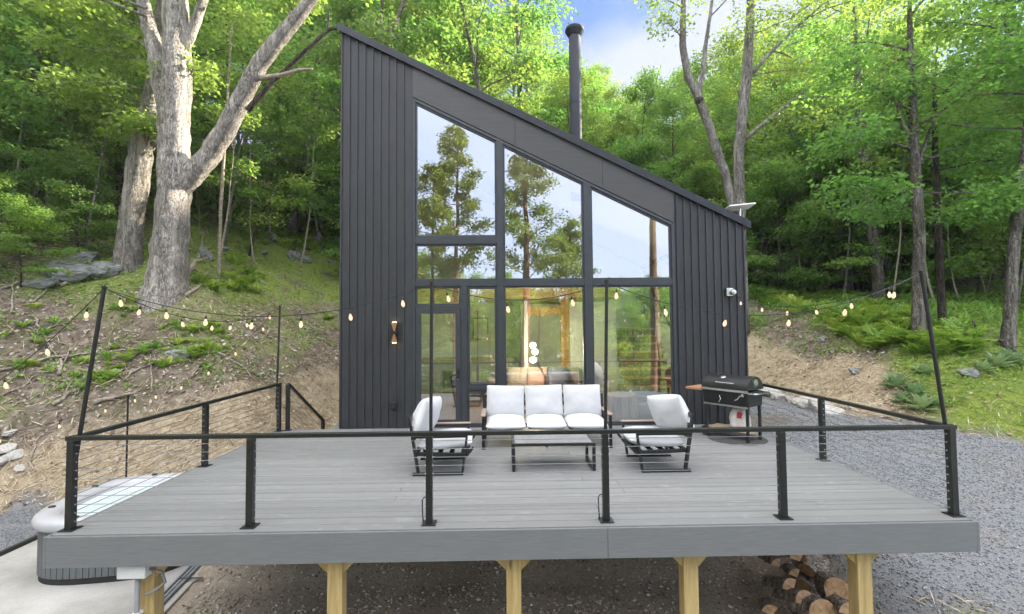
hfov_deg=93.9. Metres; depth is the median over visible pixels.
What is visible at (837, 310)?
fern
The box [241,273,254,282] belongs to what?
fern
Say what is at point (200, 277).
fern
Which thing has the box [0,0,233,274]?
maple tree
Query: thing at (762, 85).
forest tree
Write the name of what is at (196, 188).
sapling
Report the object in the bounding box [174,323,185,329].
fern
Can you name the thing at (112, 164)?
understory tree
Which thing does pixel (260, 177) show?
understory tree
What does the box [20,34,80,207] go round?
sapling
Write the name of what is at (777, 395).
rock
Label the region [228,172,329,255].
slender tree
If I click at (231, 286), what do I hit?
fern
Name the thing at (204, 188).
understory tree
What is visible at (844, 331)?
fern
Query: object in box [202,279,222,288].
fern
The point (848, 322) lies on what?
fern
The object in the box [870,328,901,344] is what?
fern
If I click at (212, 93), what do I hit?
forest tree
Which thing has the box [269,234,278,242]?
rock
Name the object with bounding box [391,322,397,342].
wall sconce
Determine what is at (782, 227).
sapling
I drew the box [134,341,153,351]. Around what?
fern
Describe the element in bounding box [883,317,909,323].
fern
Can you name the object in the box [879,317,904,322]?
fern
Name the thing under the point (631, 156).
understory tree
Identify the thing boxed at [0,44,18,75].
forest tree
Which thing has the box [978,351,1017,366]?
broadleaf weed
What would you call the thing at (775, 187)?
understory tree
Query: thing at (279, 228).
fern
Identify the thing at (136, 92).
sapling
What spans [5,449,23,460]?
rock
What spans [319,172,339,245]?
understory tree
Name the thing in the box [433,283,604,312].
string light
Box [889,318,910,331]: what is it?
fern
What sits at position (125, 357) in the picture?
fern
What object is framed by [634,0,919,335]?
slender tree
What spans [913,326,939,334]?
fern
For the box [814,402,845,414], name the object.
rock
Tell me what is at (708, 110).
forest tree
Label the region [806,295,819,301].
fern
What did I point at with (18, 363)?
fern
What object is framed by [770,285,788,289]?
fern
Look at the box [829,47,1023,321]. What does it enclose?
slender tree
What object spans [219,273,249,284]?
fern
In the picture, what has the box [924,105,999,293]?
sapling
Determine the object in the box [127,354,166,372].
fallen branch
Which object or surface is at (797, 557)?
firewood log
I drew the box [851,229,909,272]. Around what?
understory tree
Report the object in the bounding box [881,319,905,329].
fern
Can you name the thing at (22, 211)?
maple sapling
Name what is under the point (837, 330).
fern
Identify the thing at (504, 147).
window
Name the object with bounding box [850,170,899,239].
sapling
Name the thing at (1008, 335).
slender tree
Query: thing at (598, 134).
understory tree
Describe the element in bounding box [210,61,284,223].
slender tree
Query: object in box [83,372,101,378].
fern
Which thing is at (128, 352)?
fern
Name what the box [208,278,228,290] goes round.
fern
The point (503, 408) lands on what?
sofa
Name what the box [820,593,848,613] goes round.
firewood log
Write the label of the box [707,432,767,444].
grill mat
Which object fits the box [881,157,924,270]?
sapling
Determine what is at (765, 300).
fern
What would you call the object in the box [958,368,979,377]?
rock
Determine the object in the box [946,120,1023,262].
understory tree
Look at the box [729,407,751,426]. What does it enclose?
charcoal bag
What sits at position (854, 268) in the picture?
understory tree
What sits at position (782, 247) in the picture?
understory tree
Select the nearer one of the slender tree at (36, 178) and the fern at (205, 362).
the fern at (205, 362)
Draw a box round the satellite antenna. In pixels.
[725,202,755,215]
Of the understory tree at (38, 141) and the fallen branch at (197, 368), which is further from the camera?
the understory tree at (38, 141)
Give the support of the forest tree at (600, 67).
on the hillside
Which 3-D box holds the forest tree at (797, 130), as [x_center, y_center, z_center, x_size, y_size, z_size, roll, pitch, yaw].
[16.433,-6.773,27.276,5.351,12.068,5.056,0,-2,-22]
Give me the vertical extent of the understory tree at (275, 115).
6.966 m
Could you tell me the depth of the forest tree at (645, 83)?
25.22 m
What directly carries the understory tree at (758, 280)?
on the hillside
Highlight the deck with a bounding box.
[42,424,980,613]
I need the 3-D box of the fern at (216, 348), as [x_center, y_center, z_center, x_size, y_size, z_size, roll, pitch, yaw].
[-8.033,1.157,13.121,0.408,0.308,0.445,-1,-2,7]
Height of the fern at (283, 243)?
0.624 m
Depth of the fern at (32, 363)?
11.80 m
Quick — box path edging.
[0,534,37,556]
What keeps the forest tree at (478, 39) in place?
on the hillside
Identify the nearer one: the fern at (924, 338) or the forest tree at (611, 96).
the fern at (924, 338)
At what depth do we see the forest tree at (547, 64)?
27.11 m
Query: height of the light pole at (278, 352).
1.936 m
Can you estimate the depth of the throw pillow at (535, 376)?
11.66 m
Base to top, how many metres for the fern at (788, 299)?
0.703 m
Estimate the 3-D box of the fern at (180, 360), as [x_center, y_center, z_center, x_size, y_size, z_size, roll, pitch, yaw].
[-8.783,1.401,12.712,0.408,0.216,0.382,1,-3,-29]
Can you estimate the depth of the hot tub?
6.87 m
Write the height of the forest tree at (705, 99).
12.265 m
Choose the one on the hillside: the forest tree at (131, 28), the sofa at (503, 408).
the forest tree at (131, 28)
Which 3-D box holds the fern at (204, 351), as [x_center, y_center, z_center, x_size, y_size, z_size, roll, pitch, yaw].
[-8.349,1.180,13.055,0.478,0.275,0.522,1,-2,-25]
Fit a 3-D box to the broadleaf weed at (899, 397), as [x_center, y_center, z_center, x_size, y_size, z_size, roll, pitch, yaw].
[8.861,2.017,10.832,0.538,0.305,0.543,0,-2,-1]
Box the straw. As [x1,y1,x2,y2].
[0,331,1022,613]
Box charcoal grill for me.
[686,373,769,442]
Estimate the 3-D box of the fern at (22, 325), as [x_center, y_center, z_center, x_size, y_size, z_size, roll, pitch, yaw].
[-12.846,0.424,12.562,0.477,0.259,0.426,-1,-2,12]
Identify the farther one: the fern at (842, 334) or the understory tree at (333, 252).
the understory tree at (333, 252)
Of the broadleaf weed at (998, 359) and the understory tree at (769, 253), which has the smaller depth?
the broadleaf weed at (998, 359)
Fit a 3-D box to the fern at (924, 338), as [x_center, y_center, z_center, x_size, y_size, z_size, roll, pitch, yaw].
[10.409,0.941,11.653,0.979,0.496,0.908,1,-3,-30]
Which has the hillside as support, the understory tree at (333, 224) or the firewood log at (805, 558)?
the understory tree at (333, 224)
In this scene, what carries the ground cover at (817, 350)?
on the hillside
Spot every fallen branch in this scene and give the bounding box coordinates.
[0,276,13,313]
[0,277,40,289]
[0,348,136,370]
[0,367,52,396]
[24,431,51,470]
[31,287,63,302]
[33,316,58,358]
[40,313,80,338]
[50,378,98,405]
[56,347,86,374]
[59,261,87,286]
[79,227,112,252]
[93,388,141,404]
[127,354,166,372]
[129,354,162,389]
[184,269,210,296]
[189,232,211,276]
[191,353,221,377]
[194,268,234,280]
[199,348,252,378]
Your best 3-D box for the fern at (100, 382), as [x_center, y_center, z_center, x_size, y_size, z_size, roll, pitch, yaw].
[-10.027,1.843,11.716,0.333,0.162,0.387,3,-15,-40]
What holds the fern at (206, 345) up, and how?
on the hillside
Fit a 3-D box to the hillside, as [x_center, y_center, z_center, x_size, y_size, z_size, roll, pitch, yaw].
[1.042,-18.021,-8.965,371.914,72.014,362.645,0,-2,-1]
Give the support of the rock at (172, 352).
on the hillside
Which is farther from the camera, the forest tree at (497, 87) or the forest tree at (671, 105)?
the forest tree at (497, 87)
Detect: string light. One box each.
[0,291,100,388]
[0,397,125,442]
[106,289,277,330]
[107,284,429,328]
[129,308,278,401]
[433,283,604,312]
[609,273,919,325]
[729,275,914,314]
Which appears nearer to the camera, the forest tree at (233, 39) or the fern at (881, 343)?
the fern at (881, 343)
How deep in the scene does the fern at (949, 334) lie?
11.42 m
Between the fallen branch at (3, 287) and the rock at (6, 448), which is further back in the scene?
the fallen branch at (3, 287)
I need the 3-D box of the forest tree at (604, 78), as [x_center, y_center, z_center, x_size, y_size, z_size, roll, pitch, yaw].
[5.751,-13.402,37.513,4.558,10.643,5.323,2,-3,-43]
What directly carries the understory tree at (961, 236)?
on the hillside
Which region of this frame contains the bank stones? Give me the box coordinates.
[0,255,1021,500]
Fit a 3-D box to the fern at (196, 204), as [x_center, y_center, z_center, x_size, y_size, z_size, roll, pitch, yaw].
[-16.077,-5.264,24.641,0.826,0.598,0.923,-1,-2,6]
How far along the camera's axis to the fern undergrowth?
16.90 m
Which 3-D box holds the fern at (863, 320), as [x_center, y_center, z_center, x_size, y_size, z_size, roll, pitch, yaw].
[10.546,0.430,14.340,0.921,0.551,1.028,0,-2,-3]
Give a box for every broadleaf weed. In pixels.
[878,371,917,387]
[891,390,913,402]
[895,381,933,396]
[895,392,939,410]
[909,363,933,373]
[928,397,951,405]
[971,359,995,371]
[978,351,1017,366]
[994,348,1016,358]
[1004,348,1023,363]
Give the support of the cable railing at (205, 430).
on the deck
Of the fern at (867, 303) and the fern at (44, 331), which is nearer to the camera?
the fern at (44, 331)
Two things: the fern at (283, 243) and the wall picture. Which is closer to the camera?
the wall picture
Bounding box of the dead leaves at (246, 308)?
[0,188,1023,505]
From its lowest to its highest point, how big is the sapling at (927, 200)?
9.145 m
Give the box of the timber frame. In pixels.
[528,298,569,366]
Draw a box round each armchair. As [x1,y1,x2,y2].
[408,396,474,475]
[617,394,694,472]
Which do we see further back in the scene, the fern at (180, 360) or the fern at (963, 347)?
the fern at (180, 360)
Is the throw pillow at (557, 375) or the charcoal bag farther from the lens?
the throw pillow at (557, 375)
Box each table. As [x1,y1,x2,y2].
[511,434,595,471]
[603,392,638,419]
[625,387,668,414]
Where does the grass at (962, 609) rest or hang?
on the hillside
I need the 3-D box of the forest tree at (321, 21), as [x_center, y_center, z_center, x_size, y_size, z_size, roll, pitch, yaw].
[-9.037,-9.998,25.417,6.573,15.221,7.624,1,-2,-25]
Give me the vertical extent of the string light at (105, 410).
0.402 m
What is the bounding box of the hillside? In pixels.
[0,113,1023,613]
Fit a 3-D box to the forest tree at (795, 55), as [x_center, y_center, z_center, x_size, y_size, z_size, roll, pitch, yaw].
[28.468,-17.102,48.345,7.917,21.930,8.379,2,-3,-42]
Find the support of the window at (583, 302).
in the house
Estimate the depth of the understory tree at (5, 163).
20.41 m
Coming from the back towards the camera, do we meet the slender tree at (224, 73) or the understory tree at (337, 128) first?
the understory tree at (337, 128)
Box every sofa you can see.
[481,384,612,449]
[487,367,580,398]
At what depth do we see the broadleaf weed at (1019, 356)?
10.78 m
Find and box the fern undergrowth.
[654,282,1023,331]
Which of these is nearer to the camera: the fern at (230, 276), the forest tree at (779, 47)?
the fern at (230, 276)
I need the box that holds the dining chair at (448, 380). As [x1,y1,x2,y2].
[440,370,455,414]
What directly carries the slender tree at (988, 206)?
on the hillside
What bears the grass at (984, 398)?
on the hillside
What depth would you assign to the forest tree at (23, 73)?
24.34 m
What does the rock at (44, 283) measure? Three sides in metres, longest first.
1.118 x 0.727 x 0.318 m
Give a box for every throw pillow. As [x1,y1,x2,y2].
[508,367,526,384]
[528,367,547,384]
[548,367,567,384]
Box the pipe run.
[164,566,203,603]
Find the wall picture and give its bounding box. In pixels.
[472,318,487,339]
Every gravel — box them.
[0,479,99,549]
[749,396,1023,613]
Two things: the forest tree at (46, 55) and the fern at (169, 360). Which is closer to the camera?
the fern at (169, 360)
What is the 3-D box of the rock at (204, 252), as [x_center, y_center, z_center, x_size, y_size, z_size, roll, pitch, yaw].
[-11.791,-1.967,18.472,0.644,0.707,0.603,0,-2,-14]
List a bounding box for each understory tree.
[0,0,46,202]
[0,0,126,205]
[0,61,89,234]
[0,79,91,187]
[4,23,156,197]
[8,138,149,250]
[29,61,206,221]
[85,77,155,183]
[108,82,236,204]
[150,90,284,222]
[192,133,248,204]
[225,119,308,231]
[227,102,295,206]
[239,141,292,209]
[265,115,339,224]
[273,108,335,217]
[287,139,339,260]
[290,114,340,225]
[316,148,339,228]
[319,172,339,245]
[532,111,569,129]
[561,126,602,144]
[566,114,610,148]
[585,113,675,174]
[599,111,656,154]
[603,133,689,182]
[604,145,652,172]
[637,120,676,164]
[644,156,694,187]
[648,135,699,189]
[665,143,724,198]
[669,147,758,253]
[671,151,750,206]
[683,124,814,269]
[698,191,773,270]
[745,152,846,299]
[745,170,851,288]
[746,151,866,291]
[753,245,798,261]
[754,149,892,293]
[755,210,839,288]
[757,134,866,287]
[790,124,964,299]
[819,85,1012,293]
[822,142,974,294]
[822,181,923,290]
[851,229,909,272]
[861,184,988,291]
[875,104,1006,286]
[884,165,977,264]
[887,185,956,269]
[925,159,1023,291]
[930,170,1023,301]
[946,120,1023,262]
[949,104,1023,233]
[950,147,1023,275]
[951,187,1022,279]
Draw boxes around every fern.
[2,357,33,369]
[12,318,33,327]
[20,359,41,366]
[24,302,42,307]
[26,326,54,334]
[28,334,47,343]
[40,364,56,372]
[44,314,65,324]
[67,371,80,377]
[73,379,85,388]
[81,355,95,361]
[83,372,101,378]
[95,369,119,377]
[96,379,107,384]
[99,368,122,379]
[100,350,116,360]
[102,360,112,365]
[107,301,126,309]
[115,351,137,360]
[116,363,128,367]
[121,293,141,302]
[121,348,137,356]
[123,305,143,310]
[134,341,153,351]
[152,340,161,348]
[152,359,166,365]
[158,362,170,367]
[159,356,175,364]
[171,337,185,343]
[173,356,188,362]
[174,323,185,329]
[176,345,196,356]
[182,324,200,332]
[185,348,203,358]
[190,271,213,282]
[192,198,211,209]
[192,209,207,221]
[197,322,211,329]
[197,345,213,354]
[197,358,210,365]
[199,340,214,346]
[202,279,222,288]
[204,318,222,326]
[207,327,220,333]
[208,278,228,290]
[211,344,225,353]
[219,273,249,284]
[222,268,243,277]
[223,278,240,289]
[224,251,248,264]
[227,281,246,290]
[231,263,247,273]
[237,228,249,236]
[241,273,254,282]
[242,264,257,275]
[244,274,261,281]
[245,282,266,291]
[247,226,258,234]
[255,272,269,278]
[273,223,286,230]
[274,236,293,246]
[275,228,289,236]
[290,238,303,246]
[298,225,310,232]
[307,242,322,251]
[325,229,336,236]
[756,298,778,307]
[769,290,786,301]
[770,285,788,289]
[781,294,811,308]
[782,300,811,314]
[785,289,805,296]
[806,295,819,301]
[813,304,832,314]
[814,304,831,312]
[814,314,847,327]
[817,288,832,295]
[827,324,848,334]
[828,302,850,314]
[829,326,845,335]
[834,306,865,324]
[837,294,863,305]
[837,325,861,336]
[839,312,879,326]
[841,324,869,338]
[843,320,859,326]
[848,332,869,345]
[850,301,877,312]
[852,305,894,322]
[857,322,879,335]
[860,337,883,348]
[862,325,901,346]
[863,304,890,313]
[864,294,898,304]
[866,313,888,323]
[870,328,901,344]
[871,326,906,344]
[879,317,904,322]
[881,313,895,317]
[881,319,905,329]
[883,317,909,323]
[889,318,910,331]
[889,321,910,330]
[890,325,927,336]
[892,313,910,323]
[892,332,928,345]
[894,310,909,317]
[894,333,924,341]
[897,303,933,318]
[899,317,939,322]
[901,342,930,354]
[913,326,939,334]
[915,331,958,343]
[920,340,959,355]
[921,336,960,350]
[926,318,942,324]
[930,343,951,355]
[933,325,966,330]
[933,325,985,345]
[935,345,955,354]
[936,342,961,353]
[940,312,982,333]
[944,321,995,347]
[952,343,984,355]
[957,335,990,350]
[961,332,988,336]
[961,335,995,351]
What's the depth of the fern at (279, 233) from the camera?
25.11 m
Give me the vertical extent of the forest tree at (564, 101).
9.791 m
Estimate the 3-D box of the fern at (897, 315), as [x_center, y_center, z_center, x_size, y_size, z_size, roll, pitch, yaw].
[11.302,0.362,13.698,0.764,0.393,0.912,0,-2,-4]
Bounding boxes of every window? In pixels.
[415,102,496,236]
[416,244,496,280]
[416,286,460,304]
[467,286,497,385]
[468,390,486,424]
[503,145,583,279]
[504,286,585,421]
[590,187,671,278]
[592,285,673,422]
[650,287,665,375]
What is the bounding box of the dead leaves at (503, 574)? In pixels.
[180,554,830,613]
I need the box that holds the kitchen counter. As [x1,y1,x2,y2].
[422,339,516,390]
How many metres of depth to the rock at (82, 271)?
14.43 m
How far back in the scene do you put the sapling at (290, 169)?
26.34 m
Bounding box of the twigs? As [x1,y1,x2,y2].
[0,212,1023,489]
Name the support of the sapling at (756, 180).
on the hillside
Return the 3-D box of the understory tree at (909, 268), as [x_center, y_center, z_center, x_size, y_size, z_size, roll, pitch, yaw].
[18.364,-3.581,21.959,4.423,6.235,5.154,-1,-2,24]
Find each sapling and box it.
[0,15,73,234]
[0,60,33,141]
[0,72,20,152]
[0,173,62,267]
[0,193,91,286]
[1,44,68,202]
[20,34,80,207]
[24,182,116,248]
[46,52,146,250]
[58,21,156,242]
[65,13,140,185]
[106,25,201,152]
[127,65,209,153]
[154,111,201,248]
[190,109,214,227]
[192,62,261,256]
[198,27,305,245]
[213,116,284,269]
[240,94,291,236]
[267,61,336,253]
[271,80,339,267]
[278,137,311,182]
[302,137,337,235]
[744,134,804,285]
[746,151,792,289]
[747,167,780,283]
[747,206,774,285]
[771,176,826,292]
[792,86,889,287]
[810,130,881,293]
[818,162,849,289]
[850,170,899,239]
[853,106,931,302]
[861,78,974,300]
[878,163,933,237]
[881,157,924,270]
[923,98,993,291]
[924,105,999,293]
[924,131,992,301]
[957,93,1018,289]
[986,125,1023,310]
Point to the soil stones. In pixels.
(594, 609)
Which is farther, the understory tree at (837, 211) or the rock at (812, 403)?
the understory tree at (837, 211)
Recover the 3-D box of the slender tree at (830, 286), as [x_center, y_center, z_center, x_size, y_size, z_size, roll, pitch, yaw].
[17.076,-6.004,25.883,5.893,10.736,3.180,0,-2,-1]
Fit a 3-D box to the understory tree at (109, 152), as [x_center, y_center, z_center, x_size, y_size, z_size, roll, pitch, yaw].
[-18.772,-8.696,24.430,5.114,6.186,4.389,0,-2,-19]
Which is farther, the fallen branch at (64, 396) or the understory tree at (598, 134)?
the understory tree at (598, 134)
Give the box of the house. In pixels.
[337,22,750,428]
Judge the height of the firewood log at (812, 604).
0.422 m
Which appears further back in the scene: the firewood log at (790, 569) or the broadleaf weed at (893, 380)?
the broadleaf weed at (893, 380)
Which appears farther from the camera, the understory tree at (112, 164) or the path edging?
the understory tree at (112, 164)
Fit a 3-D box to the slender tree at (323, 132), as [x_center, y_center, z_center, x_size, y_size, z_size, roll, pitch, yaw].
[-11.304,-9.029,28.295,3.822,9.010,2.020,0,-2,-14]
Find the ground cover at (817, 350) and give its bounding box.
[0,179,1023,417]
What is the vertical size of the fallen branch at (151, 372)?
0.874 m
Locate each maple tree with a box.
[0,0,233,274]
[8,0,372,312]
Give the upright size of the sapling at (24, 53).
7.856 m
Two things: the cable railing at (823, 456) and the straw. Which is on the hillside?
the straw
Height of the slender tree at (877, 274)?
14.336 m
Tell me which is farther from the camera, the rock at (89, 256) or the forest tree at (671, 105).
the forest tree at (671, 105)
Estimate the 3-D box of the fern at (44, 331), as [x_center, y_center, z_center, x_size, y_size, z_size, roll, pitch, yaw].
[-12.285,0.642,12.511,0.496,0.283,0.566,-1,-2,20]
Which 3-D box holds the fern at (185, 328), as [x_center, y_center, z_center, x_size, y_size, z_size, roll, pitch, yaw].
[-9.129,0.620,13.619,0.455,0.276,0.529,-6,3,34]
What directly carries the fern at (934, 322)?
on the hillside
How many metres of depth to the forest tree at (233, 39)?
34.29 m
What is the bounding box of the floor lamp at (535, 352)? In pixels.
[530,343,546,384]
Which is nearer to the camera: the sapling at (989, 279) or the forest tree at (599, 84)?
the sapling at (989, 279)
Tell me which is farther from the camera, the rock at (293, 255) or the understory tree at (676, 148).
the understory tree at (676, 148)
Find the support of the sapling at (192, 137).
on the hillside
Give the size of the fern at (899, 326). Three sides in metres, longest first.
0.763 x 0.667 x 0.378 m
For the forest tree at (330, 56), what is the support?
on the hillside
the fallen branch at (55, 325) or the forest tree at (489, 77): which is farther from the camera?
the forest tree at (489, 77)
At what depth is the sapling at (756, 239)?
24.97 m
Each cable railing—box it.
[57,424,966,531]
[76,383,282,518]
[750,383,946,504]
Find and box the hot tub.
[31,472,183,585]
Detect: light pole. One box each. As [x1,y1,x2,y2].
[77,283,108,457]
[125,394,129,476]
[275,304,281,408]
[429,279,435,430]
[604,277,610,428]
[918,268,947,423]
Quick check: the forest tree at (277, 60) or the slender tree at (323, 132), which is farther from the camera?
the forest tree at (277, 60)
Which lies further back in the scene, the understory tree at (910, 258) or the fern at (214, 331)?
the understory tree at (910, 258)
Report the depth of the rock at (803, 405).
12.10 m
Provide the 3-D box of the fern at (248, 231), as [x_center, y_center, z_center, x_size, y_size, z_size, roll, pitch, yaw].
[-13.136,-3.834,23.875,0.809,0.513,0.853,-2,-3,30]
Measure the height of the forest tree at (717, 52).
13.739 m
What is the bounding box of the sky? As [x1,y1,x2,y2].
[59,0,1023,172]
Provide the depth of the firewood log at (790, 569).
6.21 m
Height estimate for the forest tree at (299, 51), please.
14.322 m
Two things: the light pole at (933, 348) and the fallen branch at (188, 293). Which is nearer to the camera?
the light pole at (933, 348)
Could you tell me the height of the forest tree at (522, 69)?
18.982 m
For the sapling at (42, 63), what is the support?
on the hillside
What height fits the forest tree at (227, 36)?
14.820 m
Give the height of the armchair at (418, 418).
0.949 m
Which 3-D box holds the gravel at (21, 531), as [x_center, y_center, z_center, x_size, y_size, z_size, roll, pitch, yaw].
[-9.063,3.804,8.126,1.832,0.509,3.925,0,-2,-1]
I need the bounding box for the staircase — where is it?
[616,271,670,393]
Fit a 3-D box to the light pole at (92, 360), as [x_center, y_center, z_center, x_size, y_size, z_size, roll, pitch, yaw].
[-4.120,0.780,4.655,0.307,2.038,0.047,0,-2,-11]
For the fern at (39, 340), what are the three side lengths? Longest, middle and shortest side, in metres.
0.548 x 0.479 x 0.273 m
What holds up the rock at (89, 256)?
on the hillside
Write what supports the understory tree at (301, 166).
on the hillside
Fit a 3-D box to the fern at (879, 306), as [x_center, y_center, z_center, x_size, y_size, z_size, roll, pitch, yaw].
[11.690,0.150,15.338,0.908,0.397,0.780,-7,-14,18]
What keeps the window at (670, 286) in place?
in the house
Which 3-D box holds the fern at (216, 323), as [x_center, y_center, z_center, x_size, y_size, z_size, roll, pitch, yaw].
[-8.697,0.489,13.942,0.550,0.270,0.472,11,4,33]
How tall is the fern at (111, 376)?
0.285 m
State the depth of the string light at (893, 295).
4.82 m
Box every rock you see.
[0,443,16,453]
[0,454,7,464]
[1,429,17,436]
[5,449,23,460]
[14,464,25,470]
[18,278,59,288]
[39,260,94,283]
[69,251,98,261]
[88,261,121,279]
[165,348,190,359]
[197,247,215,260]
[222,245,228,251]
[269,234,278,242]
[287,250,301,259]
[298,256,311,263]
[313,234,322,240]
[759,387,779,396]
[770,392,785,399]
[785,395,794,401]
[790,396,809,405]
[798,398,811,408]
[808,398,830,410]
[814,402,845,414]
[817,336,826,342]
[848,367,859,374]
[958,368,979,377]
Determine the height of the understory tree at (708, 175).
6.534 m
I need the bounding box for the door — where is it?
[416,308,460,421]
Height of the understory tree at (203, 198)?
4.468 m
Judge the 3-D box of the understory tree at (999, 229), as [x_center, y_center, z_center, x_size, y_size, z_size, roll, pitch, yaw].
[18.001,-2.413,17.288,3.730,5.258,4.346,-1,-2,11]
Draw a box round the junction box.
[117,567,166,613]
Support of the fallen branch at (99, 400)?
on the hillside
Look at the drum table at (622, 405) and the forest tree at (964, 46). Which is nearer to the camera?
the drum table at (622, 405)
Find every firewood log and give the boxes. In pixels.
[758,555,779,566]
[758,596,777,613]
[761,575,795,589]
[771,587,811,602]
[780,563,799,576]
[784,555,802,560]
[788,594,835,613]
[794,572,812,592]
[798,556,829,576]
[801,554,821,565]
[813,571,848,599]
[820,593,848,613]
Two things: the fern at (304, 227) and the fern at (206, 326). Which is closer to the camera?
the fern at (206, 326)
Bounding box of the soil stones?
[179,555,879,613]
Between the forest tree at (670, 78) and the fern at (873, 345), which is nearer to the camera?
the fern at (873, 345)
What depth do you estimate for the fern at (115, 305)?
13.59 m
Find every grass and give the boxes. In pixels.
[752,285,1023,439]
[920,596,997,613]
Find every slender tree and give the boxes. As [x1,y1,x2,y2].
[6,86,39,202]
[193,0,273,277]
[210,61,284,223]
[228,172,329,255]
[298,86,340,224]
[302,87,340,226]
[310,0,474,113]
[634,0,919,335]
[772,0,970,300]
[779,105,874,289]
[782,0,1023,335]
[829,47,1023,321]
[851,0,1023,352]
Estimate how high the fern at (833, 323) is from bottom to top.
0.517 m
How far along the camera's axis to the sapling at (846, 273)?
19.73 m
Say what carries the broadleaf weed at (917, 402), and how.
on the hillside
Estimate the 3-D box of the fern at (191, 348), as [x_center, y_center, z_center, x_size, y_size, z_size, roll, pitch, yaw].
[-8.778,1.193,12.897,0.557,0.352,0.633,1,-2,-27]
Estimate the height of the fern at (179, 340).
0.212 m
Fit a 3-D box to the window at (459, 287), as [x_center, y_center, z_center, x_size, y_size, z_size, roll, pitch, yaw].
[-1.404,-0.211,9.119,0.858,0.353,0.070,0,-2,-1]
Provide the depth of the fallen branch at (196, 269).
16.99 m
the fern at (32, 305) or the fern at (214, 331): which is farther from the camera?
the fern at (214, 331)
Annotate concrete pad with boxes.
[0,540,203,613]
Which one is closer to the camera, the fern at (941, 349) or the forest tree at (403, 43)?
the fern at (941, 349)
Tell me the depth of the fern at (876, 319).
14.23 m
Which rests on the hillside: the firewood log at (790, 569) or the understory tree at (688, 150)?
the understory tree at (688, 150)
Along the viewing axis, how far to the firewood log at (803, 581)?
6.28 m
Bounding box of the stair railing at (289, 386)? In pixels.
[283,383,324,430]
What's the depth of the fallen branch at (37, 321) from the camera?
12.44 m
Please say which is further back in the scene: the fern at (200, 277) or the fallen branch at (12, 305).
the fern at (200, 277)
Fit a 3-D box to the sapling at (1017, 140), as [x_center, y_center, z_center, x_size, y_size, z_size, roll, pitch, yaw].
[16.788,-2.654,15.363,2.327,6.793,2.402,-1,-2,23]
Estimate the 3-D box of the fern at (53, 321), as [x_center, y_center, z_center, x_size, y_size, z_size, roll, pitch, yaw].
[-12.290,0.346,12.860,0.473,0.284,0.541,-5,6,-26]
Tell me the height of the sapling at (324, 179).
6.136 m
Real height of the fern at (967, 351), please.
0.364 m
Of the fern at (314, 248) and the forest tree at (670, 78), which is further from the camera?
the forest tree at (670, 78)
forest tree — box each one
[0,0,135,196]
[0,2,30,82]
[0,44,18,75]
[1,1,135,163]
[2,2,70,149]
[3,0,99,151]
[5,5,54,119]
[14,0,223,206]
[105,0,276,171]
[123,0,260,98]
[189,0,272,174]
[189,0,278,180]
[191,0,293,216]
[223,0,275,146]
[233,0,387,235]
[244,0,326,175]
[246,1,340,120]
[261,12,335,216]
[266,1,316,168]
[280,0,369,202]
[291,0,464,102]
[326,0,451,68]
[379,0,555,119]
[384,0,506,86]
[387,11,443,71]
[417,1,504,98]
[420,0,582,131]
[428,16,511,100]
[475,38,515,101]
[478,3,568,117]
[499,0,565,114]
[533,69,614,145]
[548,54,625,151]
[558,67,612,140]
[567,79,621,146]
[568,78,608,123]
[585,61,614,126]
[595,65,687,174]
[597,84,638,148]
[607,80,671,167]
[622,84,718,198]
[638,66,751,157]
[653,49,771,205]
[665,55,757,160]
[671,78,753,171]
[671,91,736,149]
[674,18,820,287]
[696,51,801,272]
[713,12,853,283]
[724,44,811,270]
[745,78,841,291]
[749,44,841,279]
[752,31,829,124]
[764,76,852,271]
[771,2,882,123]
[775,67,907,291]
[783,0,953,289]
[795,48,884,141]
[814,0,948,160]
[833,17,966,292]
[862,0,1017,139]
[864,17,893,77]
[913,0,1023,231]
[918,7,1022,109]
[928,42,1023,284]
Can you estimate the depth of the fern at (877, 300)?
17.68 m
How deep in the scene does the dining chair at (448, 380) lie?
10.70 m
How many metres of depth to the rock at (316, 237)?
25.86 m
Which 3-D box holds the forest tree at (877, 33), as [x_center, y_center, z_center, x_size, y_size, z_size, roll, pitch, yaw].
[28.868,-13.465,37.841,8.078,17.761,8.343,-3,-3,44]
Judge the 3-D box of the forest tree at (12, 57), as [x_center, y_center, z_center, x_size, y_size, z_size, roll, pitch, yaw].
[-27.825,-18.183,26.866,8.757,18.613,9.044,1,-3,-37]
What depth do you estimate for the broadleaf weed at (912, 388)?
10.77 m
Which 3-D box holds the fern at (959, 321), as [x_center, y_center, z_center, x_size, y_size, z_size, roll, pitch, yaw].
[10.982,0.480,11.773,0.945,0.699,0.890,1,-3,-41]
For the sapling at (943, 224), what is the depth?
17.82 m
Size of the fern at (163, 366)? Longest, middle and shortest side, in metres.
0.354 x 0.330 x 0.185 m
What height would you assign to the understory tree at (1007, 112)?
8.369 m
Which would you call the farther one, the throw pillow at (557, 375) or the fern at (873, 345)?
the fern at (873, 345)
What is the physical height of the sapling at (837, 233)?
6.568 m
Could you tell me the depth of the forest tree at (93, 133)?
26.72 m
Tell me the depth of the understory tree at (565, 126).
28.74 m
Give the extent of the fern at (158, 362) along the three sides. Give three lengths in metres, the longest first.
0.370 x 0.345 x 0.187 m
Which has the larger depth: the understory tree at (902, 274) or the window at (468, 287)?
the understory tree at (902, 274)
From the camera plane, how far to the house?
9.21 m
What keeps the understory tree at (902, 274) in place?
on the hillside
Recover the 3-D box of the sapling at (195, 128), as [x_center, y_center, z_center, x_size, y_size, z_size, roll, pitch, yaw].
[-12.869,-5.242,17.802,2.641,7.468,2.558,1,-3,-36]
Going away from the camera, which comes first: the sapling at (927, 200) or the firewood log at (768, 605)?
the firewood log at (768, 605)

